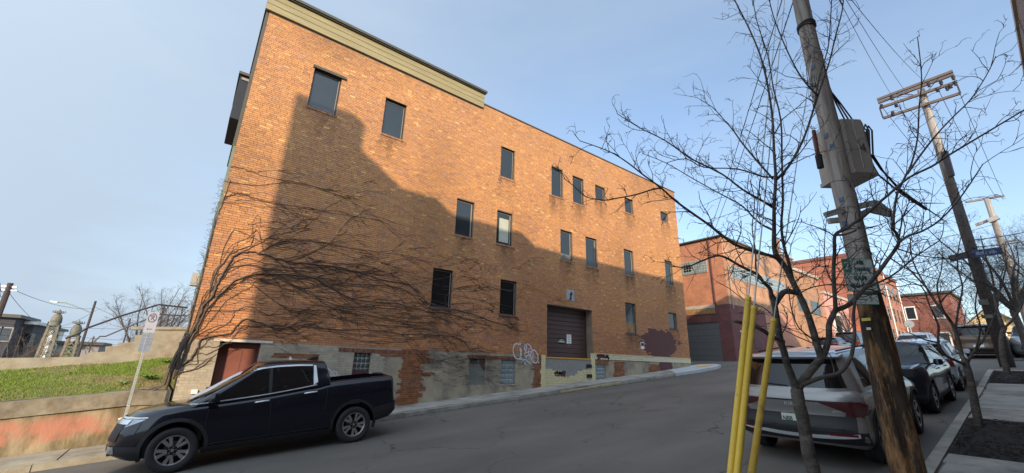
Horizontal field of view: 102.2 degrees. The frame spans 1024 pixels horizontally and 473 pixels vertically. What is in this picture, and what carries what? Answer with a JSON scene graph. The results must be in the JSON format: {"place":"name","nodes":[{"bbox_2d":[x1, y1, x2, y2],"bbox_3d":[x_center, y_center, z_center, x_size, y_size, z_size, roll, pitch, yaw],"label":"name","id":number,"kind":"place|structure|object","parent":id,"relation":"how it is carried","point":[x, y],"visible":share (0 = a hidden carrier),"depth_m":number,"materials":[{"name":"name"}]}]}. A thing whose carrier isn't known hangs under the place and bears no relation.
{"place":"outdoors","nodes":[
{"label":"outdoors","id":0,"kind":"place"},
{"bbox_2d":[0,357,180,401],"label":"grass bank","id":1,"kind":"structure","parent":0,"point":[107,381],"depth_m":10.38,"materials":[{"name":"plant"}]},
{"bbox_2d":[0,327,186,401],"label":"stair wall","id":2,"kind":"structure","parent":1,"relation":"on","point":[165,342],"depth_m":12.17,"materials":[{"name":"concrete"}]},
{"bbox_2d":[65,304,187,352],"bbox_3d":[-11.787,2.822,12.725,2.617,1.609,0.055,14,-21,-35],"label":"stair railing","id":3,"kind":"object","parent":2,"relation":"on","point":[162,314],"visible":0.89,"depth_m":12.89,"materials":[{"name":"metal"}]},
{"bbox_2d":[0,364,720,472],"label":"sidewalk","id":4,"kind":"structure","parent":0,"point":[34,462],"depth_m":13.33,"materials":[{"name":"concrete"}]},
{"bbox_2d":[124,312,159,415],"bbox_3d":[-8.419,3.167,9.271,0.270,2.908,0.062,2,-17,-2],"label":"no parking sign","id":5,"kind":"object","parent":4,"relation":"on","point":[148,333],"visible":0.89,"depth_m":9.49,"materials":[{"name":"metal"}]},
{"bbox_2d":[28,366,985,472],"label":"road","id":6,"kind":"structure","parent":0,"point":[679,424],"depth_m":8.52,"materials":[{"name":"asphalt"}]},
{"bbox_2d":[105,356,394,472],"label":"pickup truck","id":7,"kind":"object","parent":6,"relation":"on","point":[260,402],"visible":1,"depth_m":8.35,"materials":[{"name":"black paint"}]},
{"bbox_2d":[370,375,679,422],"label":"gutter litter","id":8,"kind":"object","parent":6,"relation":"on","point":[499,402],"visible":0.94,"depth_m":14.27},
{"bbox_2d":[746,344,923,463],"bbox_3d":[6.230,2.979,7.995,4.574,1.708,2.212,9,-18,-37],"label":"suv","id":9,"kind":"object","parent":6,"relation":"on","point":[841,408],"visible":0.61,"depth_m":6.54,"materials":[{"name":"grey paint"}]},
{"bbox_2d":[860,341,955,412],"bbox_3d":[10.417,3.686,11.244,4.135,1.605,2.132,9,-18,-37],"label":"crossover","id":10,"kind":"object","parent":6,"relation":"on","point":[932,380],"visible":0.47,"depth_m":10.40,"materials":[{"name":"blue paint"}]},
{"bbox_2d":[919,346,932,362],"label":"side window","id":11,"kind":"structure","parent":10,"relation":"in","point":[924,351],"depth_m":10.71,"materials":[{"name":"grey glass"}]},
{"bbox_2d":[924,346,941,358],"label":"side window","id":12,"kind":"structure","parent":10,"relation":"in","point":[934,355],"depth_m":11.21,"materials":[{"name":"grey glass"}]},
{"bbox_2d":[898,338,973,390],"bbox_3d":[14.394,4.321,14.320,4.023,1.535,2.102,8,-17,-37],"label":"hatchback","id":13,"kind":"object","parent":6,"relation":"on","point":[957,371],"visible":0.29,"depth_m":13.02,"materials":[{"name":"blue paint"}]},
{"bbox_2d":[0,0,1023,345],"label":"sky","id":14,"kind":"structure","parent":0,"point":[115,114],"materials":[{"name":"blue"}]},
{"bbox_2d":[691,361,737,367],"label":"garage driveway","id":15,"kind":"structure","parent":0,"point":[727,363],"depth_m":27.39,"materials":[{"name":"concrete"}]},
{"bbox_2d":[736,354,1023,370],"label":"road","id":16,"kind":"structure","parent":0,"point":[980,362],"depth_m":21.20,"materials":[{"name":"asphalt"}]},
{"bbox_2d":[812,337,850,345],"bbox_3d":[25.307,8.591,32.563,4.016,1.355,2.082,10,-19,-36],"label":"hatchback","id":17,"kind":"object","parent":16,"relation":"on","point":[837,341],"visible":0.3,"depth_m":31.55,"materials":[{"name":"blue paint"}]},
{"bbox_2d":[835,331,862,345],"bbox_3d":[30.010,9.289,36.269,4.720,1.828,2.262,11,-19,-36],"label":"suv","id":18,"kind":"object","parent":16,"relation":"on","point":[859,340],"visible":0.1,"depth_m":34.96,"materials":[{"name":"paint"}]},
{"bbox_2d":[904,320,913,332],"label":"stop sign","id":19,"kind":"object","parent":16,"relation":"on","point":[909,324],"visible":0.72,"depth_m":44.86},
{"bbox_2d":[895,332,942,340],"bbox_3d":[25.463,6.760,25.856,4.620,1.485,2.162,9,-18,-37],"label":"sedan","id":20,"kind":"object","parent":16,"relation":"on","point":[909,335],"visible":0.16,"depth_m":25.30,"materials":[{"name":"white paint"}]},
{"bbox_2d":[927,308,970,338],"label":"bare tree","id":21,"kind":"object","parent":16,"relation":"on","point":[948,327],"visible":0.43,"depth_m":54.01,"materials":[{"name":"brown plant"}]},
{"bbox_2d":[953,324,1013,355],"bbox_3d":[27.347,6.021,24.032,4.927,1.868,2.312,9,-18,-37],"label":"suv","id":22,"kind":"object","parent":16,"relation":"on","point":[968,340],"visible":0.31,"depth_m":22.76,"materials":[{"name":"brown paint"}]},
{"bbox_2d":[1006,324,1023,356],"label":"suv","id":23,"kind":"object","parent":16,"relation":"on","point":[1016,345],"visible":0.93,"depth_m":22.32,"materials":[{"name":"silver metal"}]},
{"bbox_2d":[925,369,1023,472],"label":"sidewalk","id":24,"kind":"structure","parent":0,"point":[1000,402],"depth_m":7.98,"materials":[{"name":"concrete"}]},
{"bbox_2d":[733,0,784,472],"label":"guy wire guard","id":25,"kind":"object","parent":24,"relation":"on","point":[744,405],"visible":0.95,"depth_m":2.65,"materials":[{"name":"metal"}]},
{"bbox_2d":[748,59,811,472],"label":"guy wire guard","id":26,"kind":"object","parent":24,"relation":"on","point":[752,467],"visible":0.9,"depth_m":2.73,"materials":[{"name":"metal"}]},
{"bbox_2d":[792,0,927,472],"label":"utility pole","id":27,"kind":"object","parent":24,"relation":"on","point":[901,445],"visible":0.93,"depth_m":5.55,"materials":[{"name":"brown wood"}]},
{"bbox_2d":[686,0,781,291],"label":"cable","id":28,"kind":"object","parent":27,"relation":"attached to","point":[744,123],"visible":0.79,"depth_m":10.09,"materials":[{"name":"rubber"}]},
{"bbox_2d":[686,2,792,288],"bbox_3d":[9.095,0.215,19.324,0.017,0.719,27.760,-4,-18,18],"label":"cable","id":29,"kind":"object","parent":27,"relation":"attached to","point":[752,123],"visible":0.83,"depth_m":9.88,"materials":[{"name":"rubber"}]},
{"bbox_2d":[727,0,778,472],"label":"guy wire guard","id":30,"kind":"object","parent":27,"relation":"attached to","point":[738,389],"visible":1,"depth_m":2.70,"materials":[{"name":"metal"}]},
{"bbox_2d":[821,51,844,118],"bbox_3d":[5.016,-2.349,6.466,0.316,1.186,0.046,11,-20,-29],"label":"cable","id":31,"kind":"object","parent":27,"relation":"attached to","point":[842,115],"visible":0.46,"depth_m":6.38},
{"bbox_2d":[841,258,878,291],"bbox_3d":[4.403,0.486,5.232,0.365,0.428,0.006,0,-17,5],"label":"parking sign","id":32,"kind":"object","parent":27,"relation":"attached to","point":[867,264],"visible":0.51,"depth_m":5.24,"materials":[{"name":"green"}]},
{"bbox_2d":[847,294,879,304],"bbox_3d":[4.370,0.783,5.140,0.357,0.125,0.006,0,-17,5],"label":"parking sign","id":33,"kind":"object","parent":27,"relation":"attached to","point":[870,301],"visible":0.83,"depth_m":5.13,"materials":[{"name":"metal"}]},
{"bbox_2d":[846,0,909,96],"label":"cable","id":34,"kind":"object","parent":27,"relation":"attached to","point":[873,43],"visible":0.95,"depth_m":13.98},
{"bbox_2d":[864,124,926,209],"bbox_3d":[5.934,-1.097,6.431,1.245,1.268,0.102,7,-18,-18],"label":"cable bundle","id":35,"kind":"object","parent":27,"relation":"attached to","point":[867,133],"visible":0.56,"depth_m":6.34,"materials":[{"name":"rubber"}]},
{"bbox_2d":[948,417,1023,462],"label":"mulch bed","id":36,"kind":"object","parent":24,"relation":"on","point":[998,440],"visible":0.94,"depth_m":6.74,"materials":[{"name":"soil"}]},
{"bbox_2d":[877,204,1023,426],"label":"bare tree","id":37,"kind":"object","parent":36,"relation":"on","point":[974,401],"visible":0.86,"depth_m":8.25,"materials":[{"name":"brown plant"}]},
{"bbox_2d":[988,370,1023,383],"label":"mulch bed","id":38,"kind":"object","parent":24,"relation":"on","point":[1014,377],"visible":0.92,"depth_m":13.86,"materials":[{"name":"soil"}]},
{"bbox_2d":[923,224,1023,373],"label":"bare tree","id":39,"kind":"object","parent":38,"relation":"on","point":[1003,356],"visible":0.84,"depth_m":15.81,"materials":[{"name":"brown plant"}]},
{"bbox_3d":[2.029,2.400,2.013,2.100,0.217,0.943,14,-21,-35],"label":"mulch bed","id":40,"kind":"object","parent":24,"relation":"on","visible":0},
{"bbox_2d":[552,0,1023,472],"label":"bare tree","id":41,"kind":"object","parent":40,"relation":"on","point":[810,458],"visible":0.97,"depth_m":3.27,"materials":[{"name":"brown plant"}]},
{"bbox_2d":[983,360,1023,371],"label":"cross street","id":42,"kind":"structure","parent":0,"point":[1019,365],"depth_m":17.94,"materials":[{"name":"asphalt"}]},
{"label":"ground","id":43,"kind":"structure","parent":0,"visible":0},
{"bbox_2d":[0,283,17,318],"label":"utility pole","id":44,"kind":"object","parent":43,"relation":"on","point":[3,300],"visible":0.92,"depth_m":19.43,"materials":[{"name":"brown wood"}]},
{"bbox_2d":[0,314,40,357],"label":"dark house","id":45,"kind":"structure","parent":43,"relation":"on","point":[7,320],"depth_m":35.55,"materials":[{"name":"grey"}]},
{"bbox_2d":[0,327,13,341],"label":"window","id":46,"kind":"structure","parent":45,"relation":"in","point":[6,338],"depth_m":35.19,"materials":[{"name":"grey glass"}]},
{"bbox_2d":[16,321,52,357],"bbox_3d":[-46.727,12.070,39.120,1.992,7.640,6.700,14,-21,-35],"label":"flat roof building","id":47,"kind":"structure","parent":43,"relation":"on","point":[37,329],"depth_m":38.09,"materials":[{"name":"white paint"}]},
{"bbox_2d":[21,333,35,346],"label":"window","id":48,"kind":"structure","parent":47,"relation":"in","point":[28,338],"depth_m":37.86,"materials":[{"name":"black glass"}]},
{"bbox_2d":[41,328,68,356],"bbox_3d":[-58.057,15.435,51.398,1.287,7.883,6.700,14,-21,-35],"label":"white cottage","id":49,"kind":"structure","parent":43,"relation":"on","point":[62,332],"depth_m":51.42,"materials":[{"name":"paint"}]},
{"bbox_2d":[0,389,170,457],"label":"retaining wall","id":50,"kind":"structure","parent":43,"relation":"on","point":[31,426],"depth_m":9.09,"materials":[{"name":"concrete"}]},
{"bbox_2d":[79,342,111,356],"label":"grey shed","id":51,"kind":"structure","parent":43,"relation":"on","point":[99,346],"depth_m":41.67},
{"bbox_2d":[95,282,191,342],"bbox_3d":[-16.002,4.109,17.798,3.602,4.649,2.762,14,-21,-35],"label":"bare shrub","id":52,"kind":"object","parent":43,"relation":"on","point":[128,338],"visible":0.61,"depth_m":17.87,"materials":[{"name":"brown plant"}]},
{"bbox_2d":[126,282,192,330],"bbox_3d":[-16.341,4.452,19.726,3.201,4.726,3.412,-7,-19,26],"label":"bare shrub","id":53,"kind":"object","parent":43,"relation":"on","point":[183,320],"visible":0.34,"depth_m":19.71,"materials":[{"name":"brown plant"}]},
{"bbox_2d":[171,0,690,405],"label":"brick building","id":54,"kind":"structure","parent":43,"relation":"on","point":[453,165],"depth_m":15.57,"materials":[{"name":"brick"}]},
{"bbox_2d":[210,342,260,386],"bbox_3d":[-7.631,3.988,11.244,0.970,2.135,0.180,14,-21,-35],"label":"door","id":55,"kind":"structure","parent":54,"relation":"in","point":[232,357],"depth_m":11.42,"materials":[{"name":"red paint"}]},
{"bbox_2d":[307,64,346,116],"bbox_3d":[-6.479,-5.027,14.417,1.118,1.693,0.195,14,-21,-35],"label":"window","id":56,"kind":"structure","parent":54,"relation":"in","point":[325,88],"depth_m":14.46,"materials":[{"name":"glass"}]},
{"bbox_2d":[146,166,563,390],"bbox_3d":[-3.236,1.823,15.231,14.285,7.308,0.546,14,-21,-35],"label":"climbing vine","id":57,"kind":"object","parent":54,"relation":"attached to","point":[175,365],"visible":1,"depth_m":12.72,"materials":[{"name":"brown plant"}]},
{"bbox_2d":[352,353,370,374],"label":"glass block window","id":58,"kind":"structure","parent":54,"relation":"in","point":[361,361],"depth_m":13.18,"materials":[{"name":"grey glass"}]},
{"bbox_2d":[381,97,406,141],"bbox_3d":[-4.533,-4.464,15.841,0.882,1.611,0.160,14,-21,-35],"label":"window","id":59,"kind":"structure","parent":54,"relation":"in","point":[394,113],"depth_m":15.90,"materials":[{"name":"grey glass"}]},
{"bbox_2d":[430,268,451,310],"bbox_3d":[-2.645,1.984,15.501,0.886,1.525,0.160,14,-21,-35],"label":"window","id":60,"kind":"structure","parent":54,"relation":"in","point":[438,289],"depth_m":15.57,"materials":[{"name":"black glass"}]},
{"bbox_2d":[454,199,473,239],"bbox_3d":[-1.945,-0.703,16.836,0.870,1.601,0.160,14,-21,-35],"label":"window","id":61,"kind":"structure","parent":54,"relation":"in","point":[464,211],"depth_m":16.90,"materials":[{"name":"grey glass"}]},
{"bbox_2d":[468,359,484,384],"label":"glass block window","id":62,"kind":"structure","parent":54,"relation":"in","point":[479,380],"depth_m":15.64,"materials":[{"name":"grey glass"}]},
{"bbox_2d":[496,211,512,247],"bbox_3d":[-0.352,-0.313,18.003,0.880,1.560,0.160,14,-21,-35],"label":"window","id":63,"kind":"structure","parent":54,"relation":"in","point":[503,235],"depth_m":18.07,"materials":[{"name":"grey glass"}]},
{"bbox_2d":[500,147,514,181],"bbox_3d":[-0.224,-3.308,18.968,0.825,1.581,0.160,14,-21,-35],"label":"window","id":64,"kind":"structure","parent":54,"relation":"in","point":[507,156],"depth_m":19.04,"materials":[{"name":"grey glass"}]},
{"bbox_2d":[500,359,514,383],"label":"glass block window","id":65,"kind":"structure","parent":54,"relation":"in","point":[506,377],"depth_m":16.51,"materials":[{"name":"grey glass"}]},
{"bbox_2d":[499,280,516,317],"bbox_3d":[-0.184,2.601,17.299,0.894,1.519,0.160,14,-21,-35],"label":"window","id":66,"kind":"structure","parent":54,"relation":"in","point":[507,298],"depth_m":17.36,"materials":[{"name":"black glass"}]},
{"bbox_2d":[551,167,563,199],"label":"window","id":67,"kind":"structure","parent":54,"relation":"in","point":[556,178],"depth_m":20.85,"materials":[{"name":"glass"}]},
{"bbox_2d":[560,230,572,262],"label":"window","id":68,"kind":"structure","parent":54,"relation":"in","point":[565,242],"depth_m":20.24,"materials":[{"name":"glass"}]},
{"bbox_2d":[547,306,586,357],"bbox_3d":[2.442,4.516,19.369,3.050,2.360,0.070,14,-21,-35],"label":"loading door","id":69,"kind":"structure","parent":54,"relation":"in","point":[566,328],"depth_m":19.44,"materials":[{"name":"brown metal"}]},
{"bbox_2d":[572,177,584,206],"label":"window","id":70,"kind":"structure","parent":54,"relation":"in","point":[577,197],"depth_m":21.72,"materials":[{"name":"glass"}]},
{"bbox_2d":[585,237,597,269],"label":"window","id":71,"kind":"structure","parent":54,"relation":"in","point":[590,243],"depth_m":21.29,"materials":[{"name":"glass"}]},
{"bbox_2d":[595,186,605,203],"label":"window","id":72,"kind":"structure","parent":54,"relation":"in","point":[599,193],"depth_m":22.81,"materials":[{"name":"glass"}]},
{"bbox_2d":[596,364,604,378],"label":"glass block window","id":73,"kind":"structure","parent":54,"relation":"in","point":[600,369],"depth_m":19.75,"materials":[{"name":"grey glass"}]},
{"bbox_2d":[624,198,633,215],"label":"window","id":74,"kind":"structure","parent":54,"relation":"in","point":[628,207],"depth_m":24.25,"materials":[{"name":"glass"}]},
{"bbox_2d":[624,250,634,277],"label":"window","id":75,"kind":"structure","parent":54,"relation":"in","point":[628,264],"depth_m":23.05,"materials":[{"name":"grey glass"}]},
{"bbox_2d":[625,303,637,334],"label":"window","id":76,"kind":"structure","parent":54,"relation":"in","point":[629,308],"depth_m":22.07,"materials":[{"name":"grey glass"}]},
{"bbox_2d":[665,261,674,286],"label":"window","id":77,"kind":"structure","parent":54,"relation":"in","point":[667,266],"depth_m":25.30,"materials":[{"name":"grey glass"}]},
{"bbox_2d":[669,313,677,330],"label":"window","id":78,"kind":"structure","parent":54,"relation":"in","point":[672,321],"depth_m":24.43,"materials":[{"name":"grey glass"}]},
{"bbox_2d":[679,235,797,360],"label":"garage building","id":79,"kind":"structure","parent":43,"relation":"on","point":[713,307],"depth_m":30.88,"materials":[{"name":"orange brick"}]},
{"bbox_2d":[681,260,707,275],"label":"glass block window","id":80,"kind":"structure","parent":79,"relation":"in","point":[702,268],"depth_m":31.78,"materials":[{"name":"white glass"}]},
{"bbox_2d":[687,322,722,360],"bbox_3d":[13.983,7.803,30.040,0.050,3.000,2.550,14,-21,-35],"label":"garage door","id":81,"kind":"structure","parent":79,"relation":"in","point":[704,339],"depth_m":30.00,"materials":[{"name":"metal"}]},
{"bbox_2d":[730,265,784,291],"bbox_3d":[19.996,3.573,33.261,9.700,1.000,0.047,14,-21,-35],"label":"glass block window","id":82,"kind":"structure","parent":79,"relation":"in","point":[753,279],"depth_m":32.71,"materials":[{"name":"white glass"}]},
{"bbox_2d":[754,329,760,348],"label":"boarded window","id":83,"kind":"structure","parent":79,"relation":"in","point":[756,337],"depth_m":30.50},
{"bbox_2d":[776,239,825,346],"bbox_3d":[23.907,8.056,42.994,8.370,13.300,12.250,14,-21,-35],"label":"brick annex","id":84,"kind":"object","parent":43,"relation":"on","point":[811,297],"visible":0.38,"depth_m":38.93,"materials":[{"name":"orange brick"}]},
{"bbox_2d":[810,300,821,315],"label":"window","id":85,"kind":"structure","parent":84,"relation":"in","point":[813,304],"depth_m":39.58,"materials":[{"name":"grey glass"}]},
{"bbox_2d":[793,253,860,330],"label":"rowhouse","id":86,"kind":"structure","parent":43,"relation":"on","point":[807,266],"depth_m":47.71,"materials":[{"name":"red brick"}]},
{"bbox_2d":[820,291,852,336],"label":"shop building","id":87,"kind":"structure","parent":43,"relation":"on","point":[827,309],"depth_m":41.84,"materials":[{"name":"brick"}]},
{"bbox_2d":[826,300,858,331],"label":"bare tree","id":88,"kind":"object","parent":43,"relation":"on","point":[847,325],"visible":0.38,"depth_m":41.32,"materials":[{"name":"brown plant"}]},
{"bbox_2d":[875,268,897,339],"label":"rowhouse","id":89,"kind":"structure","parent":43,"relation":"on","point":[891,317],"depth_m":51.91,"materials":[{"name":"orange brick"}]},
{"bbox_2d":[883,273,908,334],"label":"rowhouse","id":90,"kind":"structure","parent":43,"relation":"on","point":[898,314],"depth_m":54.77,"materials":[{"name":"red brick"}]},
{"bbox_2d":[900,290,966,347],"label":"brick house","id":91,"kind":"structure","parent":43,"relation":"on","point":[912,314],"depth_m":58.26,"materials":[{"name":"red brick"}]},
{"bbox_2d":[904,306,917,319],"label":"window","id":92,"kind":"structure","parent":91,"relation":"in","point":[911,315],"depth_m":59.42,"materials":[{"name":"glass"}]},
{"bbox_2d":[932,305,944,318],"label":"window","id":93,"kind":"structure","parent":91,"relation":"in","point":[935,307],"depth_m":57.40,"materials":[{"name":"glass"}]},
{"bbox_2d":[940,332,953,345],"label":"window","id":94,"kind":"structure","parent":91,"relation":"in","point":[942,334],"depth_m":56.15,"materials":[{"name":"glass"}]},
{"bbox_2d":[877,70,1015,367],"bbox_3d":[21.362,-1.095,20.038,0.695,14.736,3.086,14,-21,-35],"label":"utility pole","id":95,"kind":"object","parent":43,"relation":"on","point":[946,168],"visible":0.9,"depth_m":20.32,"materials":[{"name":"brown wood"}]},
{"bbox_2d":[839,0,895,101],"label":"cable","id":96,"kind":"object","parent":95,"relation":"attached to","point":[864,47],"visible":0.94,"depth_m":14.44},
{"bbox_2d":[852,1,928,84],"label":"cable","id":97,"kind":"object","parent":95,"relation":"attached to","point":[884,39],"visible":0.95,"depth_m":13.00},
{"bbox_2d":[948,252,968,261],"bbox_3d":[20.772,0.938,19.175,1.226,0.582,0.030,4,-17,-7],"label":"street sign","id":98,"kind":"object","parent":95,"relation":"attached to","point":[963,255],"visible":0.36,"depth_m":19.16,"materials":[{"name":"metal"}]},
{"bbox_2d":[939,92,994,195],"bbox_3d":[29.052,-5.233,26.075,18.006,1.323,0.023,14,-21,-34],"label":"cable","id":99,"kind":"object","parent":95,"relation":"attached to","point":[963,139],"visible":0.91,"depth_m":23.92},
{"bbox_2d":[954,80,1003,195],"bbox_3d":[29.362,-5.481,25.736,18.003,1.527,0.023,14,-21,-35],"label":"cable","id":100,"kind":"object","parent":95,"relation":"attached to","point":[980,143],"visible":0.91,"depth_m":24.61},
{"bbox_2d":[971,247,1002,257],"bbox_3d":[21.521,0.718,18.715,0.034,0.330,0.923,14,-21,-35],"label":"street sign","id":101,"kind":"object","parent":95,"relation":"attached to","point":[986,252],"visible":0.57,"depth_m":18.72,"materials":[{"name":"metal"}]},
{"bbox_2d":[903,210,1023,350],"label":"bare tree","id":102,"kind":"object","parent":43,"relation":"on","point":[1020,326],"visible":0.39,"depth_m":21.97,"materials":[{"name":"brown plant"}]},
{"bbox_2d":[967,310,1013,338],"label":"yellow house","id":103,"kind":"structure","parent":43,"relation":"on","point":[1011,325],"depth_m":60.90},
{"bbox_2d":[965,195,1023,321],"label":"utility pole","id":104,"kind":"object","parent":43,"relation":"on","point":[990,211],"visible":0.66,"depth_m":30.63,"materials":[{"name":"beige wood"}]},
{"bbox_2d":[978,216,1023,275],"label":"bare tree","id":105,"kind":"object","parent":43,"relation":"on","point":[1005,247],"visible":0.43,"depth_m":27.52,"materials":[{"name":"grey plant"}]},
{"bbox_2d":[1010,0,1023,75],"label":"rowhouse block","id":106,"kind":"structure","parent":43,"relation":"on","point":[1017,7],"depth_m":14.06,"materials":[{"name":"brick"}]},
{"label":"lower lot","id":107,"kind":"structure","parent":0,"visible":0},
{"bbox_2d":[0,322,44,357],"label":"bare shrub","id":108,"kind":"object","parent":107,"relation":"on","point":[16,346],"visible":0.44,"depth_m":31.31,"materials":[{"name":"brown plant"}]},
{"bbox_2d":[0,324,65,357],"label":"bare shrub","id":109,"kind":"object","parent":107,"relation":"on","point":[26,354],"visible":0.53,"depth_m":29.31,"materials":[{"name":"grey plant"}]},
{"bbox_2d":[12,333,60,357],"bbox_3d":[-37.984,10.138,32.728,3.194,5.210,2.574,6,-18,-13],"label":"bare shrub","id":110,"kind":"object","parent":107,"relation":"on","point":[23,351],"visible":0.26,"depth_m":32.76,"materials":[{"name":"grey plant"}]},
{"bbox_2d":[34,309,65,357],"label":"lantern tower","id":111,"kind":"structure","parent":107,"relation":"on","point":[56,320],"depth_m":28.01,"materials":[{"name":"stone"}]},
{"bbox_2d":[53,341,79,356],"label":"mural building","id":112,"kind":"structure","parent":107,"relation":"on","point":[60,344],"depth_m":41.66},
{"bbox_2d":[59,320,84,356],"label":"lantern tower","id":113,"kind":"structure","parent":107,"relation":"on","point":[76,328],"depth_m":28.56,"materials":[{"name":"stone"}]},
{"bbox_2d":[50,301,96,356],"bbox_3d":[-33.870,8.644,30.778,2.511,7.922,0.300,14,-21,-35],"label":"street lamp","id":114,"kind":"object","parent":107,"relation":"on","point":[85,333],"visible":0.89,"depth_m":31.81,"materials":[{"name":"metal"}]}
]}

